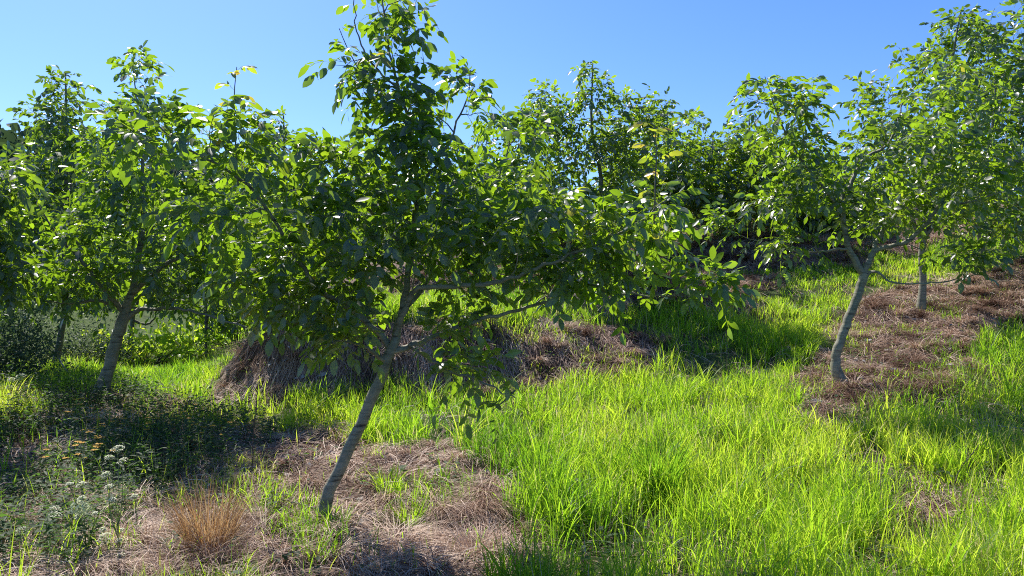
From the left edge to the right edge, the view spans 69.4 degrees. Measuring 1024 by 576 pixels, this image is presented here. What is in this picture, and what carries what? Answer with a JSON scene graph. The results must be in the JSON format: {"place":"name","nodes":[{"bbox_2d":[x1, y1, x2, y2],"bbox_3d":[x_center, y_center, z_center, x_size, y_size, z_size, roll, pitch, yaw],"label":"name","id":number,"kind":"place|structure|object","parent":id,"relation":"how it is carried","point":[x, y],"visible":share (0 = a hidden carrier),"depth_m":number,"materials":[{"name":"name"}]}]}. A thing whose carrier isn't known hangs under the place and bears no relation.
{"place":"outdoors","nodes":[
{"label":"outdoors","id":0,"kind":"place"},
{"bbox_2d":[0,152,1023,575],"bbox_3d":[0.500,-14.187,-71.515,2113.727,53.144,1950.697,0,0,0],"label":"hillside ground","id":1,"kind":"structure","parent":0,"point":[110,316],"depth_m":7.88,"materials":[{"name":"green plant"}]},
{"bbox_2d":[5,373,25,402],"bbox_3d":[-4.693,1.047,6.955,0.274,0.489,0.158,0,0,0],"label":"wild carrot","id":2,"kind":"object","parent":1,"relation":"on","point":[16,376],"visible":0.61,"depth_m":6.94,"materials":[{"name":"white plant"}]},
{"bbox_2d":[15,526,29,554],"bbox_3d":[-2.554,1.401,3.870,0.176,0.269,0.118,0,0,28],"label":"wild carrot","id":3,"kind":"object","parent":1,"relation":"on","point":[16,533],"visible":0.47,"depth_m":3.90,"materials":[{"name":"white plant"}]},
{"bbox_2d":[0,140,57,338],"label":"walnut tree","id":4,"kind":"object","parent":1,"relation":"on","point":[14,263],"visible":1,"depth_m":6.32,"materials":[{"name":"green plant"}]},
{"bbox_2d":[6,210,72,308],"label":"walnut tree","id":5,"kind":"object","parent":1,"relation":"on","point":[39,281],"depth_m":21.85,"materials":[{"name":"green plant"}]},
{"bbox_2d":[0,294,102,384],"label":"shrub","id":6,"kind":"object","parent":1,"relation":"on","point":[17,353],"visible":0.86,"depth_m":8.70,"materials":[{"name":"green plant"}]},
{"bbox_2d":[48,505,66,542],"bbox_3d":[-2.521,1.385,4.090,0.133,0.340,0.141,0,0,0],"label":"wild carrot","id":7,"kind":"object","parent":1,"relation":"on","point":[56,511],"visible":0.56,"depth_m":4.10,"materials":[{"name":"white plant"}]},
{"bbox_2d":[0,65,138,363],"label":"walnut tree","id":8,"kind":"object","parent":1,"relation":"on","point":[46,176],"visible":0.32,"depth_m":9.76,"materials":[{"name":"green plant"}]},
{"bbox_2d":[41,446,99,480],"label":"yellow daisy","id":9,"kind":"object","parent":1,"relation":"on","point":[58,464],"visible":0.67,"depth_m":5.08,"materials":[{"name":"green plant"}]},
{"bbox_2d":[63,398,93,431],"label":"yellow daisy","id":10,"kind":"object","parent":1,"relation":"on","point":[76,404],"visible":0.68,"depth_m":6.46,"materials":[{"name":"green plant"}]},
{"bbox_2d":[63,411,93,444],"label":"yellow daisy","id":11,"kind":"object","parent":1,"relation":"on","point":[77,430],"visible":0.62,"depth_m":5.94,"materials":[{"name":"green plant"}]},
{"bbox_2d":[65,481,98,552],"bbox_3d":[-2.257,1.253,3.898,0.139,0.497,0.224,0,0,-6],"label":"wild carrot","id":12,"kind":"object","parent":1,"relation":"on","point":[79,499],"visible":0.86,"depth_m":3.85,"materials":[{"name":"green plant"}]},
{"bbox_2d":[0,293,170,368],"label":"shrub","id":13,"kind":"object","parent":1,"relation":"on","point":[66,330],"visible":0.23,"depth_m":12.42,"materials":[{"name":"green plant"}]},
{"bbox_2d":[19,191,154,300],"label":"walnut tree","id":14,"kind":"object","parent":1,"relation":"on","point":[61,196],"visible":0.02,"depth_m":23.58,"materials":[{"name":"green plant"}]},
{"bbox_2d":[24,322,150,369],"bbox_3d":[-7.387,1.026,12.423,2.297,0.948,2.145,0,0,0],"label":"shrub","id":15,"kind":"object","parent":1,"relation":"on","point":[81,341],"visible":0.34,"depth_m":12.39,"materials":[{"name":"green plant"}]},
{"bbox_2d":[72,441,114,480],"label":"yellow daisy","id":16,"kind":"object","parent":1,"relation":"on","point":[81,452],"visible":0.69,"depth_m":5.19,"materials":[{"name":"green plant"}]},
{"bbox_2d":[86,431,108,471],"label":"yellow daisy","id":17,"kind":"object","parent":1,"relation":"on","point":[97,438],"visible":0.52,"depth_m":5.51,"materials":[{"name":"green plant"}]},
{"bbox_2d":[82,421,113,459],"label":"yellow daisy","id":18,"kind":"object","parent":1,"relation":"on","point":[87,433],"visible":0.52,"depth_m":5.70,"materials":[{"name":"green plant"}]},
{"bbox_2d":[67,317,141,360],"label":"bush","id":19,"kind":"object","parent":1,"relation":"on","point":[104,329],"visible":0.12,"depth_m":13.56,"materials":[{"name":"green plant"}]},
{"bbox_2d":[87,416,122,454],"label":"yellow daisy","id":20,"kind":"object","parent":1,"relation":"on","point":[103,429],"visible":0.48,"depth_m":5.77,"materials":[{"name":"green plant"}]},
{"bbox_2d":[97,445,130,562],"bbox_3d":[-2.103,1.196,3.918,0.153,0.719,0.279,0,0,-15],"label":"wild carrot","id":21,"kind":"object","parent":1,"relation":"on","point":[112,499],"visible":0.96,"depth_m":3.89,"materials":[{"name":"green plant"}]},
{"bbox_2d":[96,408,133,437],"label":"yellow daisy","id":22,"kind":"object","parent":1,"relation":"on","point":[117,425],"visible":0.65,"depth_m":6.08,"materials":[{"name":"green plant"}]},
{"bbox_2d":[70,502,191,553],"bbox_3d":[-2.089,1.356,4.192,0.904,0.256,0.898,0,0,0],"label":"grass tussock","id":23,"kind":"object","parent":1,"relation":"on","point":[143,542],"depth_m":4.16,"materials":[{"name":"plant"}]},
{"bbox_2d":[119,412,150,451],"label":"yellow daisy","id":24,"kind":"object","parent":1,"relation":"on","point":[137,428],"visible":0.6,"depth_m":5.89,"materials":[{"name":"green plant"}]},
{"bbox_2d":[77,191,199,354],"bbox_3d":[-7.235,-0.225,14.070,2.084,3.710,3.350,0,0,-41],"label":"walnut tree","id":25,"kind":"object","parent":1,"relation":"on","point":[161,316],"visible":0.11,"depth_m":13.72,"materials":[{"name":"green plant"}]},
{"bbox_2d":[130,494,148,535],"bbox_3d":[-2.123,1.358,4.202,0.121,0.370,0.128,0,0,0],"label":"wild carrot","id":26,"kind":"object","parent":1,"relation":"on","point":[135,495],"visible":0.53,"depth_m":4.20,"materials":[{"name":"green plant"}]},
{"bbox_2d":[0,366,285,574],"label":"weeds","id":27,"kind":"object","parent":1,"relation":"on","point":[48,529],"visible":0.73,"depth_m":5.49,"materials":[{"name":"green plant"}]},
{"bbox_2d":[83,322,219,366],"bbox_3d":[-6.531,1.035,13.207,2.703,0.842,1.547,0,0,0],"label":"bush","id":28,"kind":"object","parent":1,"relation":"on","point":[163,339],"visible":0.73,"depth_m":13.11,"materials":[{"name":"green plant"}]},
{"bbox_2d":[16,40,310,397],"bbox_3d":[-3.553,-0.656,7.459,3.145,3.762,1.975,0,0,0],"label":"walnut tree","id":29,"kind":"object","parent":1,"relation":"on","point":[120,274],"visible":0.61,"depth_m":7.27,"materials":[{"name":"green plant"}]},
{"bbox_2d":[148,407,181,437],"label":"yellow daisy","id":30,"kind":"object","parent":1,"relation":"on","point":[163,419],"visible":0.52,"depth_m":6.31,"materials":[{"name":"green plant"}]},
{"bbox_2d":[72,512,268,575],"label":"grass tussock","id":31,"kind":"object","parent":1,"relation":"on","point":[162,555],"depth_m":3.86,"materials":[{"name":"plant"}]},
{"bbox_2d":[160,411,187,440],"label":"yellow daisy","id":32,"kind":"object","parent":1,"relation":"on","point":[166,423],"visible":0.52,"depth_m":6.10,"materials":[{"name":"green plant"}]},
{"bbox_2d":[126,318,248,355],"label":"bush","id":33,"kind":"object","parent":1,"relation":"on","point":[157,331],"visible":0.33,"depth_m":14.03,"materials":[{"name":"green plant"}]},
{"bbox_2d":[180,411,195,444],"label":"yellow daisy","id":34,"kind":"object","parent":1,"relation":"on","point":[188,427],"visible":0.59,"depth_m":5.92,"materials":[{"name":"green plant"}]},
{"bbox_2d":[178,395,204,421],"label":"yellow daisy","id":35,"kind":"object","parent":1,"relation":"on","point":[188,403],"visible":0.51,"depth_m":6.80,"materials":[{"name":"green plant"}]},
{"bbox_2d":[138,215,264,357],"bbox_3d":[-5.600,0.000,13.348,2.685,3.292,2.228,0,0,17],"label":"walnut tree","id":36,"kind":"object","parent":1,"relation":"on","point":[214,312],"visible":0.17,"depth_m":13.19,"materials":[{"name":"green plant"}]},
{"bbox_2d":[119,469,294,558],"bbox_3d":[-1.648,1.257,4.022,0.982,0.501,1.149,0,0,0],"label":"grass tussock","id":37,"kind":"object","parent":1,"relation":"on","point":[206,526],"depth_m":4.01,"materials":[{"name":"brown plant"}]},
{"bbox_2d":[189,421,232,456],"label":"yellow daisy","id":38,"kind":"object","parent":1,"relation":"on","point":[210,437],"visible":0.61,"depth_m":5.75,"materials":[{"name":"green plant"}]},
{"bbox_2d":[163,294,269,350],"bbox_3d":[-5.108,0.644,13.598,2.393,1.171,1.578,0,0,0],"label":"bush","id":39,"kind":"object","parent":1,"relation":"on","point":[205,332],"visible":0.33,"depth_m":13.34,"materials":[{"name":"green plant"}]},
{"bbox_2d":[0,119,435,256],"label":"wood","id":40,"kind":"object","parent":1,"relation":"on","point":[12,137],"visible":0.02,"depth_m":211.91,"materials":[{"name":"green plant"}]},
{"bbox_2d":[145,502,305,570],"bbox_3d":[-1.482,1.340,4.004,0.925,0.363,0.938,0,0,0],"label":"grass tussock","id":41,"kind":"object","parent":1,"relation":"on","point":[248,542],"depth_m":3.92,"materials":[{"name":"plant"}]},
{"bbox_2d":[249,390,259,475],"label":"dead stalk","id":42,"kind":"object","parent":1,"relation":"on","point":[254,419],"visible":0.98,"depth_m":5.17,"materials":[{"name":"brown plant"}]},
{"bbox_2d":[203,166,318,280],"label":"walnut tree","id":43,"kind":"object","parent":1,"relation":"on","point":[258,204],"visible":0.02,"depth_m":22.89,"materials":[{"name":"green plant"}]},
{"bbox_2d":[180,104,365,302],"bbox_3d":[-3.113,-0.793,9.745,2.638,3.213,2.142,0,0,0],"label":"walnut tree","id":44,"kind":"object","parent":1,"relation":"on","point":[283,134],"visible":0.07,"depth_m":9.59,"materials":[{"name":"green plant"}]},
{"bbox_2d":[254,501,316,536],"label":"fallen twig","id":45,"kind":"object","parent":1,"relation":"on","point":[286,504],"visible":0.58,"depth_m":4.60,"materials":[{"name":"grey wood"}]},
{"bbox_2d":[313,133,438,278],"bbox_3d":[-3.336,-1.802,17.032,3.961,3.473,3.270,0,0,29],"label":"walnut tree","id":46,"kind":"object","parent":1,"relation":"on","point":[342,139],"visible":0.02,"depth_m":16.64,"materials":[{"name":"green plant"}]},
{"bbox_2d":[355,462,415,496],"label":"grass tussock","id":47,"kind":"object","parent":1,"relation":"on","point":[379,480],"depth_m":5.02,"materials":[{"name":"green plant"}]},
{"bbox_2d":[378,490,445,526],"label":"grass tussock","id":48,"kind":"object","parent":1,"relation":"on","point":[406,514],"depth_m":4.61,"materials":[{"name":"green plant"}]},
{"bbox_2d":[84,0,760,525],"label":"walnut tree","id":49,"kind":"object","parent":1,"relation":"on","point":[474,224],"visible":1,"depth_m":4.27,"materials":[{"name":"green plant"}]},
{"bbox_2d":[359,150,541,277],"bbox_3d":[-0.978,-1.105,12.519,3.286,2.774,2.286,0,0,16],"label":"walnut tree","id":50,"kind":"object","parent":1,"relation":"on","point":[527,170],"visible":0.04,"depth_m":12.49,"materials":[{"name":"green plant"}]},
{"bbox_2d":[417,516,541,564],"bbox_3d":[-0.195,1.421,4.222,0.782,0.252,0.789,0,0,0],"label":"grass tussock","id":51,"kind":"object","parent":1,"relation":"on","point":[462,541],"depth_m":4.20,"materials":[{"name":"plant"}]},
{"bbox_2d":[449,104,558,237],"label":"walnut tree","id":52,"kind":"object","parent":1,"relation":"on","point":[496,124],"visible":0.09,"depth_m":15.48,"materials":[{"name":"green plant"}]},
{"bbox_2d":[0,263,1022,575],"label":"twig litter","id":53,"kind":"object","parent":1,"relation":"on","point":[418,445],"visible":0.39,"depth_m":5.59,"materials":[{"name":"brown wood"}]},
{"bbox_2d":[0,207,1023,575],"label":"dry straw","id":54,"kind":"object","parent":1,"relation":"on","point":[476,503],"visible":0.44,"depth_m":6.14,"materials":[{"name":"beige plant"}]},
{"bbox_2d":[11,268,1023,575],"bbox_3d":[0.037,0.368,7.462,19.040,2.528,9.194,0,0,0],"label":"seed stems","id":55,"kind":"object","parent":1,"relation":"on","point":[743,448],"visible":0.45,"depth_m":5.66,"materials":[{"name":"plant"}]},
{"bbox_2d":[488,126,616,251],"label":"walnut tree","id":56,"kind":"object","parent":1,"relation":"on","point":[549,160],"visible":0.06,"depth_m":15.71,"materials":[{"name":"green plant"}]},
{"bbox_2d":[83,284,1023,575],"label":"grass clumps","id":57,"kind":"object","parent":1,"relation":"on","point":[429,412],"visible":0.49,"depth_m":5.98,"materials":[{"name":"green plant"}]},
{"bbox_2d":[540,462,583,487],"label":"grass tussock","id":58,"kind":"object","parent":1,"relation":"on","point":[561,471],"depth_m":5.17,"materials":[{"name":"green plant"}]},
{"bbox_2d":[160,299,1023,575],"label":"seedlings","id":59,"kind":"object","parent":1,"relation":"on","point":[637,540],"visible":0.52,"depth_m":5.17,"materials":[{"name":"green plant"}]},
{"bbox_2d":[506,60,681,254],"bbox_3d":[1.221,-1.780,11.346,2.841,3.518,2.154,0,0,0],"label":"walnut tree","id":60,"kind":"object","parent":1,"relation":"on","point":[620,146],"visible":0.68,"depth_m":11.12,"materials":[{"name":"green plant"}]},
{"bbox_2d":[581,101,728,249],"bbox_3d":[2.982,-2.227,14.480,3.652,3.228,2.799,0,0,-33],"label":"walnut tree","id":61,"kind":"object","parent":1,"relation":"on","point":[695,176],"visible":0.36,"depth_m":13.87,"materials":[{"name":"green plant"}]},
{"bbox_2d":[601,425,717,500],"bbox_3d":[1.002,1.247,5.247,0.911,0.519,1.049,0,0,-10],"label":"grass tussock","id":62,"kind":"object","parent":1,"relation":"on","point":[673,467],"depth_m":5.17,"materials":[{"name":"green plant"}]},
{"bbox_2d":[649,111,745,226],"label":"walnut tree","id":63,"kind":"object","parent":1,"relation":"on","point":[695,132],"visible":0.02,"depth_m":17.73,"materials":[{"name":"green plant"}]},
{"bbox_2d":[638,126,789,242],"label":"walnut tree","id":64,"kind":"object","parent":1,"relation":"on","point":[727,171],"visible":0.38,"depth_m":14.33,"materials":[{"name":"green plant"}]},
{"bbox_2d":[677,108,802,238],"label":"walnut tree","id":65,"kind":"object","parent":1,"relation":"on","point":[743,129],"visible":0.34,"depth_m":14.44,"materials":[{"name":"green plant"}]},
{"bbox_2d":[729,136,873,231],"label":"walnut tree","id":66,"kind":"object","parent":1,"relation":"on","point":[768,226],"visible":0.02,"depth_m":15.91,"materials":[{"name":"green plant"}]},
{"bbox_2d":[770,151,895,242],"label":"walnut tree","id":67,"kind":"object","parent":1,"relation":"on","point":[812,221],"visible":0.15,"depth_m":15.26,"materials":[{"name":"green plant"}]},
{"bbox_2d":[691,42,1023,384],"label":"walnut tree","id":68,"kind":"object","parent":1,"relation":"on","point":[922,142],"visible":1,"depth_m":7.28,"materials":[{"name":"green plant"}]},
{"bbox_2d":[815,123,923,211],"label":"walnut tree","id":69,"kind":"object","parent":1,"relation":"on","point":[878,163],"visible":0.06,"depth_m":17.25,"materials":[{"name":"green plant"}]},
{"bbox_2d":[832,0,1023,312],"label":"walnut tree","id":70,"kind":"object","parent":1,"relation":"on","point":[974,49],"visible":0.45,"depth_m":10.29,"materials":[{"name":"green plant"}]},
{"bbox_2d":[898,0,1023,253],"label":"walnut tree","id":71,"kind":"object","parent":1,"relation":"on","point":[1004,59],"visible":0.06,"depth_m":12.80,"materials":[{"name":"green plant"}]},
{"bbox_2d":[951,444,979,496],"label":"fallen twig","id":72,"kind":"object","parent":1,"relation":"on","point":[973,452],"visible":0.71,"depth_m":5.22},
{"bbox_2d":[953,419,1023,438],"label":"fallen twig","id":73,"kind":"object","parent":1,"relation":"on","point":[987,425],"visible":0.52,"depth_m":5.97,"materials":[{"name":"brown wood"}]},
{"bbox_2d":[987,17,1023,252],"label":"walnut tree","id":74,"kind":"object","parent":1,"relation":"on","point":[1019,74],"visible":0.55,"depth_m":9.72,"materials":[{"name":"green plant"}]},
{"bbox_2d":[0,257,1023,575],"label":"fallen leaves","id":75,"kind":"object","parent":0,"point":[480,457],"depth_m":5.96,"materials":[{"name":"brown plant"}]},
{"bbox_2d":[0,0,1023,230],"label":"sky","id":76,"kind":"structure","parent":0,"point":[703,50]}
]}

